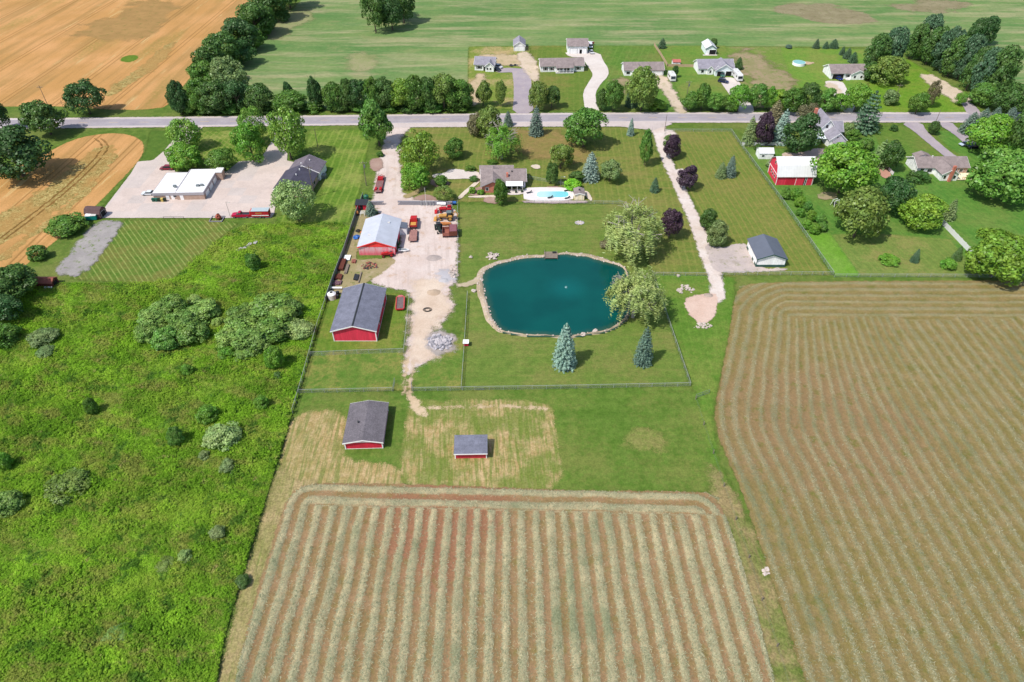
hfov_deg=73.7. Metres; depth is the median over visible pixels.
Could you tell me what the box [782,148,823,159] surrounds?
driveway
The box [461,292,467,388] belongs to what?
chain link fence
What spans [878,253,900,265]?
shrub
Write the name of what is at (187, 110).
shrub
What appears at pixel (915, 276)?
chain link fence
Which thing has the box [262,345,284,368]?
oval tree
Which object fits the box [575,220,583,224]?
fire pit
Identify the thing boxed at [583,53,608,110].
driveway
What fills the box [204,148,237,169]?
deciduous tree
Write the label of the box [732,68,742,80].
motorhome
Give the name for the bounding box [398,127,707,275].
lawn
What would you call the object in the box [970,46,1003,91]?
oval tree
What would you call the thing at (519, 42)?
garage
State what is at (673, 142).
deciduous tree
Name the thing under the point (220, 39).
deciduous tree
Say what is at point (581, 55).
driveway
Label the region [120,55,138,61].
green wheat patch
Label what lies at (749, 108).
driveway
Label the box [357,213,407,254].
workshop
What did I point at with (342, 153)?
lawn
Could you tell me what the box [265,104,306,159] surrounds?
locust tree
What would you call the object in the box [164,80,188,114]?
oval tree
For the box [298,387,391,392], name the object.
chain link fence
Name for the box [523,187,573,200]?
swimming pool
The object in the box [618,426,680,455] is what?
dry patch
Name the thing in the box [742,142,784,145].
picket fence
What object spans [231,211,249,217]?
pickup truck
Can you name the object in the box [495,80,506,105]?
locust tree
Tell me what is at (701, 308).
sand patch
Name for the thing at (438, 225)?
tractor
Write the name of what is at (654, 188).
spruce tree
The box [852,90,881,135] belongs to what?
pine tree
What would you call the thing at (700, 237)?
gravel lane
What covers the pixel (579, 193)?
pool house
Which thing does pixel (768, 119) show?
oval tree
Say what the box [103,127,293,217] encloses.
concrete lot
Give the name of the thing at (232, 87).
deciduous tree
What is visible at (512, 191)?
garden surface
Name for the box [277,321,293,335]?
shrub
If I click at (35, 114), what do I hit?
deciduous tree
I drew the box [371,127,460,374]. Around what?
gravel yard
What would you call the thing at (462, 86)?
deciduous tree
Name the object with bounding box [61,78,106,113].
deciduous tree
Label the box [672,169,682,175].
gravel turnout
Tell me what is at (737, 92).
deciduous tree
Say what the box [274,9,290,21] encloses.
shrub
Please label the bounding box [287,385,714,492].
lawn
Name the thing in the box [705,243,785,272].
gravel pad
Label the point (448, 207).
tractor
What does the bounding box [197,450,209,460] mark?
shrub
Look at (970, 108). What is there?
driveway
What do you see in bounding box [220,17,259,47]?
deciduous tree
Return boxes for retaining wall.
[371,201,383,204]
[398,201,451,205]
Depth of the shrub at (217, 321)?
179.01 m
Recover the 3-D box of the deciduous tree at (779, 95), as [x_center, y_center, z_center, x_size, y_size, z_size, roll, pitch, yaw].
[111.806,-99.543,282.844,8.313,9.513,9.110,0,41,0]
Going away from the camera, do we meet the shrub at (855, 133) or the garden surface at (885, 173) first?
the garden surface at (885, 173)
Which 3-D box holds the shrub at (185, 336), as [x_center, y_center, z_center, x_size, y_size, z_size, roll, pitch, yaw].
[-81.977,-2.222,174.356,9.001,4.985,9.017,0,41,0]
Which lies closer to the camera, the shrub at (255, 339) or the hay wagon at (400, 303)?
the shrub at (255, 339)
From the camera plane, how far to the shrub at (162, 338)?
170.57 m
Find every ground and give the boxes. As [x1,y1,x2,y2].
[1,0,1022,681]
[332,200,394,293]
[401,277,453,365]
[422,327,460,355]
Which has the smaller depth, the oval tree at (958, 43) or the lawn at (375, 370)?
the lawn at (375, 370)
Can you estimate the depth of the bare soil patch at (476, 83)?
309.23 m
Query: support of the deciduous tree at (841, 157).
on the lawn at (977, 209)
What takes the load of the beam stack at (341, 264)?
on the worn ground at (383, 264)
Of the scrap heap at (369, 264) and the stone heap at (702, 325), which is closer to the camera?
the stone heap at (702, 325)
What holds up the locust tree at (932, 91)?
on the weedy lot at (914, 83)
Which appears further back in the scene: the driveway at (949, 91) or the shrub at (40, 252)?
the driveway at (949, 91)
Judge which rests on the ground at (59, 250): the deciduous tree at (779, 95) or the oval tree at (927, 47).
the oval tree at (927, 47)
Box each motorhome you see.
[667,71,675,80]
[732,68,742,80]
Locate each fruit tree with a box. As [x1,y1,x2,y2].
[780,186,790,198]
[790,187,803,199]
[794,196,806,207]
[795,208,804,216]
[801,219,812,228]
[803,201,812,211]
[805,210,816,220]
[808,223,821,234]
[815,213,826,222]
[818,222,827,231]
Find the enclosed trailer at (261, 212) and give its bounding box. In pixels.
[249,207,270,217]
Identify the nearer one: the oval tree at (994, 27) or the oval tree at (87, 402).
the oval tree at (87, 402)
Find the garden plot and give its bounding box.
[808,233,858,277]
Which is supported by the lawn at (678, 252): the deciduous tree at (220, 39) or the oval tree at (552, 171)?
the oval tree at (552, 171)
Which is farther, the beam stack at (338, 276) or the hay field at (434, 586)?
the beam stack at (338, 276)
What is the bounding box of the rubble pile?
[427,333,452,350]
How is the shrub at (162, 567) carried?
on the weedy meadow
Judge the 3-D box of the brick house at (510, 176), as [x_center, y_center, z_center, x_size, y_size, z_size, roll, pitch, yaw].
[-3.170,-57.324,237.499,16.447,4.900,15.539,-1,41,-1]
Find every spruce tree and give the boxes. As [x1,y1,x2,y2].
[365,201,376,216]
[503,111,512,127]
[528,105,543,137]
[552,323,577,373]
[582,151,599,183]
[624,84,637,108]
[627,118,634,136]
[632,327,653,369]
[649,177,658,193]
[658,38,665,48]
[715,162,726,179]
[726,155,736,178]
[735,57,742,69]
[740,116,755,146]
[766,99,783,126]
[772,109,790,145]
[812,39,819,48]
[822,41,828,48]
[829,39,838,48]
[839,46,845,55]
[843,48,851,59]
[848,52,857,63]
[909,249,920,263]
[942,199,957,222]
[951,246,962,261]
[957,112,978,135]
[975,108,989,123]
[990,107,1002,115]
[1006,107,1017,124]
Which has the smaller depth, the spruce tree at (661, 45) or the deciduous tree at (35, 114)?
the deciduous tree at (35, 114)
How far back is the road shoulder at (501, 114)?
281.49 m
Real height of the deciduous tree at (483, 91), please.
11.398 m
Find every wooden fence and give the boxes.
[654,42,667,64]
[668,64,693,66]
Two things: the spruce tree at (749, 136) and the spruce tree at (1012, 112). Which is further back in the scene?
the spruce tree at (1012, 112)
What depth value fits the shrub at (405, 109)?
283.45 m
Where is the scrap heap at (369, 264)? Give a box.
[361,261,377,268]
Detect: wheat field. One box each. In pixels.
[0,0,251,109]
[0,133,143,266]
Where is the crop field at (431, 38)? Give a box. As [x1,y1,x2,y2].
[238,0,1023,107]
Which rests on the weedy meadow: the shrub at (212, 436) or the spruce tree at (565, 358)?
the shrub at (212, 436)
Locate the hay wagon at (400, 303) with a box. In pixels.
[395,295,404,309]
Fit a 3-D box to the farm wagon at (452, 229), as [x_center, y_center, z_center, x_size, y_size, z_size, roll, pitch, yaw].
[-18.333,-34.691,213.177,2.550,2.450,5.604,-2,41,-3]
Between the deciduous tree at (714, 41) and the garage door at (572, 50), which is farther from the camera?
the deciduous tree at (714, 41)
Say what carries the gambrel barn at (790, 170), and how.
on the lawn at (977, 209)
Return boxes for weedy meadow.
[0,222,352,681]
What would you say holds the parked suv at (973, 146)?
on the driveway at (951, 127)
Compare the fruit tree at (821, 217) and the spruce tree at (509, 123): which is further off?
the spruce tree at (509, 123)
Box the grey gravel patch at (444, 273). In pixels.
[435,268,456,284]
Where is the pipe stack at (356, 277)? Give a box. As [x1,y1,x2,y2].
[353,274,358,280]
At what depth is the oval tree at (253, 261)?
195.89 m
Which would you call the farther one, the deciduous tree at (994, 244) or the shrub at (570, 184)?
the shrub at (570, 184)
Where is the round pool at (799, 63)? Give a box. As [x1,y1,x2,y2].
[792,60,805,66]
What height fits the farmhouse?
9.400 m
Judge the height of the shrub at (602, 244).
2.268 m
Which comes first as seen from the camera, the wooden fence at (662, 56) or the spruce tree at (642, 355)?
the spruce tree at (642, 355)
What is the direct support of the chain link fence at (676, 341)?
on the lawn at (494, 356)
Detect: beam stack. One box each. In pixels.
[334,273,342,279]
[337,258,345,270]
[344,263,349,273]
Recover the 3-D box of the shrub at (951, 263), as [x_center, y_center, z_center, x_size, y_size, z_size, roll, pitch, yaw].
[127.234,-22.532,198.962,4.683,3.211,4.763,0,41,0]
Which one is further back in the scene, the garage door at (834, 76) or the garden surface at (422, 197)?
the garage door at (834, 76)
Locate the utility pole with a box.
[305,166,313,190]
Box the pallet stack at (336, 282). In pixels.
[332,280,341,285]
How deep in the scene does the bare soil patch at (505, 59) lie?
332.99 m
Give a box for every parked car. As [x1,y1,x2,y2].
[141,190,153,195]
[959,141,971,146]
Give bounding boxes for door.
[100,209,105,217]
[515,46,523,50]
[570,48,577,53]
[579,48,585,53]
[652,71,662,75]
[725,71,731,75]
[748,246,752,258]
[795,177,805,184]
[805,177,813,184]
[832,74,843,78]
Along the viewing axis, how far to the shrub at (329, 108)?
283.27 m
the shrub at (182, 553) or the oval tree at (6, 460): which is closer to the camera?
the shrub at (182, 553)
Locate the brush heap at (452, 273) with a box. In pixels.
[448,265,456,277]
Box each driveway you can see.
[432,169,479,178]
[495,68,525,72]
[512,68,532,112]
[517,52,539,81]
[566,51,594,56]
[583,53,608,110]
[654,75,686,113]
[721,77,753,113]
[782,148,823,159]
[824,82,842,92]
[825,81,854,112]
[904,122,955,155]
[921,74,971,102]
[941,122,975,142]
[961,102,979,115]
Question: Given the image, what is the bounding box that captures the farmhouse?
[814,108,850,148]
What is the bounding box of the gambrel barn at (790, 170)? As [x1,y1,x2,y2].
[768,156,816,184]
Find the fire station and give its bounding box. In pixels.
[152,168,225,199]
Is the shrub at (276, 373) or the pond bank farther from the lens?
the pond bank
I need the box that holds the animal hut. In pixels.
[463,340,468,345]
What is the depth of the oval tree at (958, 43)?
307.14 m
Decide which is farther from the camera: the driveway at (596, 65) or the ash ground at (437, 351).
the driveway at (596, 65)
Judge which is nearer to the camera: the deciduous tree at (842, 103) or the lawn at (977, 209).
the lawn at (977, 209)
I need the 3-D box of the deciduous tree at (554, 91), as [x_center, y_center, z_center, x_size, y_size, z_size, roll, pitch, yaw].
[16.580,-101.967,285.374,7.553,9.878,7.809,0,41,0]
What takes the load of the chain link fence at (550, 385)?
on the lawn at (494, 356)
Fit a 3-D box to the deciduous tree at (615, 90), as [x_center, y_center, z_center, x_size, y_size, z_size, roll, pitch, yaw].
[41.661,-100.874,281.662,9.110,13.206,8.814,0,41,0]
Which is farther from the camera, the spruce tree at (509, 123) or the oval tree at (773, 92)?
the oval tree at (773, 92)
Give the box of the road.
[0,114,1020,126]
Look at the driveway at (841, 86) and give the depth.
304.51 m
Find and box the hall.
[273,154,326,196]
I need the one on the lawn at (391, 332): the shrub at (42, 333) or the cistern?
the cistern
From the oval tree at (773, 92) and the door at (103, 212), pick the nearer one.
the door at (103, 212)
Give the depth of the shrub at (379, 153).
253.09 m
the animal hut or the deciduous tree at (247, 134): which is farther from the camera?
the deciduous tree at (247, 134)
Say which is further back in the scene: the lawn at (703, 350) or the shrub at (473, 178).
the shrub at (473, 178)
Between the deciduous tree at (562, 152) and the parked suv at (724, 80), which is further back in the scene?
the parked suv at (724, 80)
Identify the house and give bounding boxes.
[473,56,496,71]
[479,165,526,192]
[538,57,584,73]
[573,187,584,199]
[621,62,664,75]
[693,58,734,75]
[823,64,865,79]
[905,151,972,181]
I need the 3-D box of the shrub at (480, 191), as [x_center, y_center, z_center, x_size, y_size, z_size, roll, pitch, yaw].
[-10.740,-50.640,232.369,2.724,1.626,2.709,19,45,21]
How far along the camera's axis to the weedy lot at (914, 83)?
301.25 m
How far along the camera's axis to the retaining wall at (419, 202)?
226.50 m
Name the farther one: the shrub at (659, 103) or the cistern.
the shrub at (659, 103)
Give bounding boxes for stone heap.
[486,252,498,259]
[694,322,711,328]
[762,567,769,575]
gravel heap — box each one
[426,255,441,260]
[427,289,440,295]
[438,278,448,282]
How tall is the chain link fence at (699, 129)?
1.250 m
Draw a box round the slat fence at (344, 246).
[325,193,363,300]
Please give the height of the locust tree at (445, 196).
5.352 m
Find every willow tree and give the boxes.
[483,121,523,159]
[601,195,666,266]
[602,264,668,325]
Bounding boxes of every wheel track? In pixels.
[401,357,409,394]
[407,360,416,395]
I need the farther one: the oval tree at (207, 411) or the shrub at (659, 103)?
the shrub at (659, 103)
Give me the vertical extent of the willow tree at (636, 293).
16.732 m
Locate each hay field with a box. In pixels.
[235,482,772,681]
[714,280,1023,681]
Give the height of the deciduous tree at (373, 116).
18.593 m
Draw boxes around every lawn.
[70,219,236,283]
[103,130,171,206]
[176,130,270,168]
[275,129,369,223]
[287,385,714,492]
[301,299,468,391]
[312,292,411,352]
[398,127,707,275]
[456,203,690,389]
[467,46,533,109]
[510,127,598,164]
[528,45,595,110]
[593,45,687,110]
[652,272,738,500]
[657,45,741,110]
[672,130,831,276]
[726,47,800,108]
[744,130,1023,278]
[780,47,871,98]
[831,233,979,278]
[873,125,960,164]
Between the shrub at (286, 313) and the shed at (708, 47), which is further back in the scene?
the shed at (708, 47)
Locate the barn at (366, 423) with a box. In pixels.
[342,400,388,448]
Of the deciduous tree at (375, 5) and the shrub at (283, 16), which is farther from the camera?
the shrub at (283, 16)
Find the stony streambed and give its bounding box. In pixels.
[456,277,476,286]
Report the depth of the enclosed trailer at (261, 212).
219.93 m
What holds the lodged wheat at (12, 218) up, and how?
on the wheat field at (15, 193)
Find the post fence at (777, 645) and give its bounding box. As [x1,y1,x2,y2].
[695,396,788,679]
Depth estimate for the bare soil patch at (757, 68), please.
319.69 m
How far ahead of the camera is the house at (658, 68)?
315.80 m
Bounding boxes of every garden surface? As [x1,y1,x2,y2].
[369,158,382,170]
[403,185,427,197]
[413,194,438,200]
[430,179,448,186]
[458,180,479,198]
[468,195,495,197]
[470,186,481,195]
[482,196,498,203]
[508,189,523,194]
[523,201,588,203]
[531,164,539,168]
[585,191,591,199]
[817,192,836,199]
[879,168,890,177]
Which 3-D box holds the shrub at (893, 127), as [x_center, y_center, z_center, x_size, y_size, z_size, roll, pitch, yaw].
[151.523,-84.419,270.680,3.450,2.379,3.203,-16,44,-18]
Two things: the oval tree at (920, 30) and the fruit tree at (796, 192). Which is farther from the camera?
the oval tree at (920, 30)
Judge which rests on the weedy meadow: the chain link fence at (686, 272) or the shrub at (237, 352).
the shrub at (237, 352)
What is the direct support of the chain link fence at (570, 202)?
on the lawn at (494, 356)
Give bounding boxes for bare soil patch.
[468,73,488,106]
[480,53,521,65]
[612,76,629,94]
[726,48,798,108]
[773,3,876,23]
[884,0,972,13]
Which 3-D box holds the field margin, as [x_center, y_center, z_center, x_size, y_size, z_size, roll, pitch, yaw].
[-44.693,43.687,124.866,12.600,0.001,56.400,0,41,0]
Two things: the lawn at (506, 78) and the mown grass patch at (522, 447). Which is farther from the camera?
the lawn at (506, 78)
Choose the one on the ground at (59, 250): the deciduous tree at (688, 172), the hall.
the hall
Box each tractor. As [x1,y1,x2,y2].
[381,250,393,257]
[434,205,451,213]
[434,221,441,233]
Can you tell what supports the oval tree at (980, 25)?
on the crop field at (431, 38)
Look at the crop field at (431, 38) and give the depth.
368.75 m
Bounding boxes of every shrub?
[0,322,21,348]
[0,489,25,517]
[25,327,59,347]
[26,245,49,260]
[35,345,57,358]
[43,212,88,236]
[43,467,91,505]
[100,622,131,645]
[133,321,159,343]
[136,304,163,324]
[143,333,152,342]
[150,326,179,350]
[151,300,164,307]
[154,316,171,327]
[154,555,173,572]
[160,293,189,317]
[163,309,205,332]
[174,321,210,345]
[177,104,197,113]
[177,548,191,563]
[182,297,219,324]
[187,294,200,303]
[196,106,222,114]
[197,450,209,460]
[201,421,241,451]
[205,307,221,318]
[208,525,224,541]
[211,317,222,325]
[214,326,235,347]
[217,346,234,359]
[218,458,234,472]
[219,100,243,114]
[221,316,256,346]
[223,302,257,326]
[230,328,270,356]
[233,346,257,361]
[234,573,250,589]
[243,103,262,112]
[245,291,291,322]
[254,24,271,38]
[255,316,290,342]
[261,100,279,113]
[267,305,296,322]
[273,371,280,378]
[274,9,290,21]
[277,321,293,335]
[284,318,314,339]
[285,299,304,315]
[291,101,305,112]
[302,101,325,113]
[327,100,350,111]
[348,101,362,111]
[376,151,383,156]
[380,101,404,112]
[398,101,421,113]
[421,100,446,112]
[434,174,447,185]
[445,97,472,112]
[465,165,475,171]
[468,187,475,193]
[469,175,478,181]
[476,189,483,194]
[487,159,496,164]
[564,178,581,190]
[568,170,584,183]
[599,240,613,248]
[647,98,666,110]
[663,134,671,148]
[754,144,761,150]
[842,122,854,136]
[846,128,861,140]
[859,138,874,150]
[863,63,884,82]
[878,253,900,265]
[883,89,900,105]
[889,124,898,130]
[906,170,931,183]
[939,257,957,269]
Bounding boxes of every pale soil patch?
[263,8,315,40]
[344,51,380,71]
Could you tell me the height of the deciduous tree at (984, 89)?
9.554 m
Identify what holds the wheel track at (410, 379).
on the gravel yard at (413, 262)
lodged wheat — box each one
[0,145,118,244]
[0,161,105,260]
[103,41,177,95]
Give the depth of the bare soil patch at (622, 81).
311.53 m
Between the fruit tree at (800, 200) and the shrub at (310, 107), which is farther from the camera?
the shrub at (310, 107)
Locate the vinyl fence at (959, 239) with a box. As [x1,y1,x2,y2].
[940,218,978,261]
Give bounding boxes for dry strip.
[704,463,805,681]
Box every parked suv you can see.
[159,164,172,170]
[718,78,728,83]
[967,143,979,148]
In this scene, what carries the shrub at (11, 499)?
on the weedy meadow
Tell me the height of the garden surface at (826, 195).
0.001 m
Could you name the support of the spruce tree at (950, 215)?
on the lawn at (977, 209)
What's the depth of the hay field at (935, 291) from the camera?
146.05 m
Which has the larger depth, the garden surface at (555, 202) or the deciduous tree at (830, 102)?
the deciduous tree at (830, 102)
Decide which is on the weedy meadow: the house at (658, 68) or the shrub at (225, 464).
the shrub at (225, 464)
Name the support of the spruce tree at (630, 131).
on the lawn at (678, 252)
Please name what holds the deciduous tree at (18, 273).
on the ground at (59, 250)
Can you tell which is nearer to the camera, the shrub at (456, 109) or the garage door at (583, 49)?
the shrub at (456, 109)
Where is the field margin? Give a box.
[218,463,320,681]
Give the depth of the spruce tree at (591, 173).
236.94 m
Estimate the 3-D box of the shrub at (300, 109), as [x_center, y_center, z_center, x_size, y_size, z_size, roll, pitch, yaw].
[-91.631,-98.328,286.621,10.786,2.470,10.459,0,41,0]
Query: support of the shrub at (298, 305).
on the weedy meadow
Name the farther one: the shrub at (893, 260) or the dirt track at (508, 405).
the shrub at (893, 260)
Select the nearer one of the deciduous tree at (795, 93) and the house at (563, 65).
the deciduous tree at (795, 93)
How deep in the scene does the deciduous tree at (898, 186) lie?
216.10 m
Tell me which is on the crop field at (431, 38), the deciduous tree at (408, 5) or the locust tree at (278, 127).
the deciduous tree at (408, 5)
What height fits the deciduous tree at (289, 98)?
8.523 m
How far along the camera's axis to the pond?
189.37 m
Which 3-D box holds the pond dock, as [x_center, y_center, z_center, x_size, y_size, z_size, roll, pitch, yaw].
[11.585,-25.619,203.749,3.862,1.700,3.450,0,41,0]
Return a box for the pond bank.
[476,252,630,337]
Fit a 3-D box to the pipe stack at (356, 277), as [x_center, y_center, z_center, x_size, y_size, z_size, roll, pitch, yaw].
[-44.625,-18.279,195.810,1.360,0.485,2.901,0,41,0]
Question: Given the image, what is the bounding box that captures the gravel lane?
[652,126,725,302]
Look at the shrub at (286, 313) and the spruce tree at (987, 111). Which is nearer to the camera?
the shrub at (286, 313)
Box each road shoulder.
[0,112,1021,128]
[379,121,671,129]
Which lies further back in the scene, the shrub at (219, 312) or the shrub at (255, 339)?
the shrub at (219, 312)
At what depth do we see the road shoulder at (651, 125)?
275.51 m
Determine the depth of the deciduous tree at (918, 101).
278.20 m
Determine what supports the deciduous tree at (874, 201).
on the lawn at (862, 252)
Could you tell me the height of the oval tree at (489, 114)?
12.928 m
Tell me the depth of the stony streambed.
193.72 m
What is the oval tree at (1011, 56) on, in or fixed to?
on the ground at (59, 250)
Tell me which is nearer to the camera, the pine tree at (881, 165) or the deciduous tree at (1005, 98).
the pine tree at (881, 165)
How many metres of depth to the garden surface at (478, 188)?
233.82 m
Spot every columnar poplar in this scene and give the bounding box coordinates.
[306,75,323,110]
[639,128,653,164]
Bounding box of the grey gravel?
[55,219,123,276]
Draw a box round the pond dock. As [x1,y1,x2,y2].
[544,250,557,258]
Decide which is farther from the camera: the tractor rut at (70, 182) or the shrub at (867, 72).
the shrub at (867, 72)
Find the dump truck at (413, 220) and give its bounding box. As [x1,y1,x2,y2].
[409,215,417,227]
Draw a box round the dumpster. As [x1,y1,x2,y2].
[84,214,96,219]
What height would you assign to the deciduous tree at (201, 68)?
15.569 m
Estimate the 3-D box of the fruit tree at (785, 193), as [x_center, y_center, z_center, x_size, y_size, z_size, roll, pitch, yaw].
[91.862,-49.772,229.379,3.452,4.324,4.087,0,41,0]
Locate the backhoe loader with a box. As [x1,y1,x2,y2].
[433,210,457,221]
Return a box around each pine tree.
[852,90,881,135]
[870,139,890,170]
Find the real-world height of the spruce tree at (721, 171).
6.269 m
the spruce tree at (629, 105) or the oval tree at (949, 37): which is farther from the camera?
the oval tree at (949, 37)
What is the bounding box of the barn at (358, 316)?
[330,283,386,340]
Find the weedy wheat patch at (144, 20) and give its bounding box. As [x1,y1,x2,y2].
[63,0,183,42]
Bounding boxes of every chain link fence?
[291,299,324,412]
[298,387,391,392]
[309,348,403,355]
[412,382,690,390]
[457,201,457,279]
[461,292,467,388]
[526,200,620,203]
[652,270,690,384]
[652,272,708,275]
[667,129,731,131]
[723,271,833,274]
[732,131,834,273]
[834,274,1023,276]
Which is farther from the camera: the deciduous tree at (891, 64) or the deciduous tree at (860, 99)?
the deciduous tree at (891, 64)
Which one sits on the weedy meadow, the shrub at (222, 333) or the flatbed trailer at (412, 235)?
the shrub at (222, 333)
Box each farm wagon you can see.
[442,226,448,235]
[449,224,457,236]
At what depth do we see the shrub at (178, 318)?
176.19 m
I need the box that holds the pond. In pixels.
[482,254,630,336]
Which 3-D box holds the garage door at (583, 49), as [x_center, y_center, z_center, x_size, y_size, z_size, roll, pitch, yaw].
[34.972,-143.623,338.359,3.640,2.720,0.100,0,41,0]
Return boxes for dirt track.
[406,390,428,416]
[424,403,547,411]
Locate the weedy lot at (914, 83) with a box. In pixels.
[860,56,965,112]
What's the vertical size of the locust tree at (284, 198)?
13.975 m
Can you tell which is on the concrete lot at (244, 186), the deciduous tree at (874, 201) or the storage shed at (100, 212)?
the storage shed at (100, 212)
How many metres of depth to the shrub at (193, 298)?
185.63 m
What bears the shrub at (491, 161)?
on the lawn at (678, 252)
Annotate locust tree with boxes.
[164,117,202,145]
[236,105,267,139]
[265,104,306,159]
[269,179,315,220]
[395,128,440,170]
[432,185,454,200]
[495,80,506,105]
[795,103,819,119]
[927,80,942,104]
[954,92,968,104]
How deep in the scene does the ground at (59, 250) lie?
229.63 m
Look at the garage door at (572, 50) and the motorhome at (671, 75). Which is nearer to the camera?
the motorhome at (671, 75)
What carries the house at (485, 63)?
on the ground at (59, 250)
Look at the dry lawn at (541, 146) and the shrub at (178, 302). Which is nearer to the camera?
the shrub at (178, 302)
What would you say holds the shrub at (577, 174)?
on the lawn at (678, 252)
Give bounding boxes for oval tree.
[0,452,14,470]
[82,397,98,414]
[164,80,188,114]
[165,426,184,446]
[180,363,194,374]
[184,77,211,111]
[194,404,218,424]
[244,253,261,270]
[249,12,277,31]
[252,394,268,409]
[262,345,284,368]
[283,81,292,93]
[337,78,357,111]
[361,76,380,104]
[420,76,438,109]
[466,111,481,135]
[476,104,501,137]
[493,178,507,204]
[546,162,558,183]
[595,88,607,109]
[672,65,678,75]
[695,83,711,110]
[699,208,717,228]
[706,219,728,245]
[755,111,775,144]
[762,86,777,110]
[863,33,893,69]
[875,26,910,59]
[904,23,929,59]
[914,13,944,56]
[920,25,949,65]
[930,25,966,72]
[941,34,971,76]
[952,33,988,79]
[958,46,995,90]
[967,17,988,36]
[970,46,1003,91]
[982,44,1023,89]
[984,15,1000,43]
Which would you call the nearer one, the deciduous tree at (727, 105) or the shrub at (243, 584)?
the shrub at (243, 584)
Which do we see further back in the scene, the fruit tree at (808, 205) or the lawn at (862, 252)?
the fruit tree at (808, 205)
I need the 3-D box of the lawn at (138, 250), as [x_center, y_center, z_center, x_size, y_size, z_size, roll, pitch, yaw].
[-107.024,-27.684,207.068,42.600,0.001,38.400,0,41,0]
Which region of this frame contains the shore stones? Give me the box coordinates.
[477,251,628,335]
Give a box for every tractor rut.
[0,138,102,237]
[3,139,108,240]
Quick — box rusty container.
[35,276,58,287]
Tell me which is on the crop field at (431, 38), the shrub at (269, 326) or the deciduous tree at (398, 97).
the deciduous tree at (398, 97)
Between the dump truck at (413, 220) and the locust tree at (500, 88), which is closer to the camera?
the dump truck at (413, 220)
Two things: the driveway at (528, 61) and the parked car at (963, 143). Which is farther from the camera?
the driveway at (528, 61)
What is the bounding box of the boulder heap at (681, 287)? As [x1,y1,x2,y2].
[676,284,694,293]
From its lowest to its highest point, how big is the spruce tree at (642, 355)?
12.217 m
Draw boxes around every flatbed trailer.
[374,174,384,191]
[408,228,417,240]
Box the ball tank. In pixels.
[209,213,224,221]
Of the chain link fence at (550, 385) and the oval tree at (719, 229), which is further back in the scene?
the oval tree at (719, 229)
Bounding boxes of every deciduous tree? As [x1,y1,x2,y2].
[0,103,10,126]
[0,124,53,179]
[0,262,37,298]
[0,292,23,320]
[18,99,69,134]
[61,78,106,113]
[163,141,202,169]
[185,60,212,81]
[190,45,227,75]
[196,79,229,110]
[201,30,242,60]
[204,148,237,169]
[208,55,249,96]
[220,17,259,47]
[221,79,252,109]
[226,40,257,63]
[228,122,266,163]
[234,1,274,31]
[234,29,263,46]
[241,83,272,112]
[247,0,287,14]
[270,89,307,110]
[285,0,296,8]
[321,81,344,110]
[347,79,369,107]
[358,98,393,145]
[359,0,387,32]
[374,76,394,107]
[378,0,403,30]
[387,78,414,106]
[394,0,415,23]
[400,162,429,189]
[401,74,424,109]
[431,73,458,110]
[440,78,474,107]
[443,137,463,158]
[475,79,492,105]
[528,81,548,109]
[545,85,560,107]
[549,144,573,168]
[563,106,608,146]
[600,159,622,181]
[603,79,623,110]
[624,66,659,110]
[660,208,683,237]
[663,134,680,157]
[676,165,697,188]
[680,91,700,110]
[707,93,724,110]
[711,38,717,45]
[717,95,736,110]
[727,84,751,111]
[749,83,770,109]
[774,89,791,109]
[780,87,805,111]
[781,112,823,152]
[801,82,822,106]
[810,141,880,193]
[816,87,840,110]
[833,185,890,237]
[834,93,849,110]
[843,82,872,111]
[868,55,910,85]
[879,176,917,214]
[881,139,905,169]
[896,193,949,229]
[907,91,931,113]
[927,121,941,133]
[964,227,1023,286]
[965,113,1021,154]
[965,147,1023,204]
[968,82,996,105]
[989,82,1023,113]
[1005,109,1023,151]
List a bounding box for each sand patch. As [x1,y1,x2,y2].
[658,129,675,141]
[684,293,717,322]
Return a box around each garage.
[513,35,525,50]
[566,38,588,53]
[746,234,787,266]
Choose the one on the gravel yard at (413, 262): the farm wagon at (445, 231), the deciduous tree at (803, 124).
the farm wagon at (445, 231)
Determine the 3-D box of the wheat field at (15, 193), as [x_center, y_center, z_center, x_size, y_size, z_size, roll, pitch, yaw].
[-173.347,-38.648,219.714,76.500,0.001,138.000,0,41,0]
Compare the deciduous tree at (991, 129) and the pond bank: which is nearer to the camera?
the pond bank
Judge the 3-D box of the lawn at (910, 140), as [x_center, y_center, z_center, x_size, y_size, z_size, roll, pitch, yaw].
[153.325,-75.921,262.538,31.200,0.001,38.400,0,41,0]
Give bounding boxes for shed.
[84,206,106,218]
[355,199,368,209]
[454,435,487,458]
[671,59,680,63]
[701,39,716,55]
[756,147,774,158]
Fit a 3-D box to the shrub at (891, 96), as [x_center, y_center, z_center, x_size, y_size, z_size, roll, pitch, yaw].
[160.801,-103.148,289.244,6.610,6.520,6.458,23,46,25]
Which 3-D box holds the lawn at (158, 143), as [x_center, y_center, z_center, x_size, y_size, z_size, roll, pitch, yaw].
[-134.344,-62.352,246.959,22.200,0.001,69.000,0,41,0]
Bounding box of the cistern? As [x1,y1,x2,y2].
[327,291,335,300]

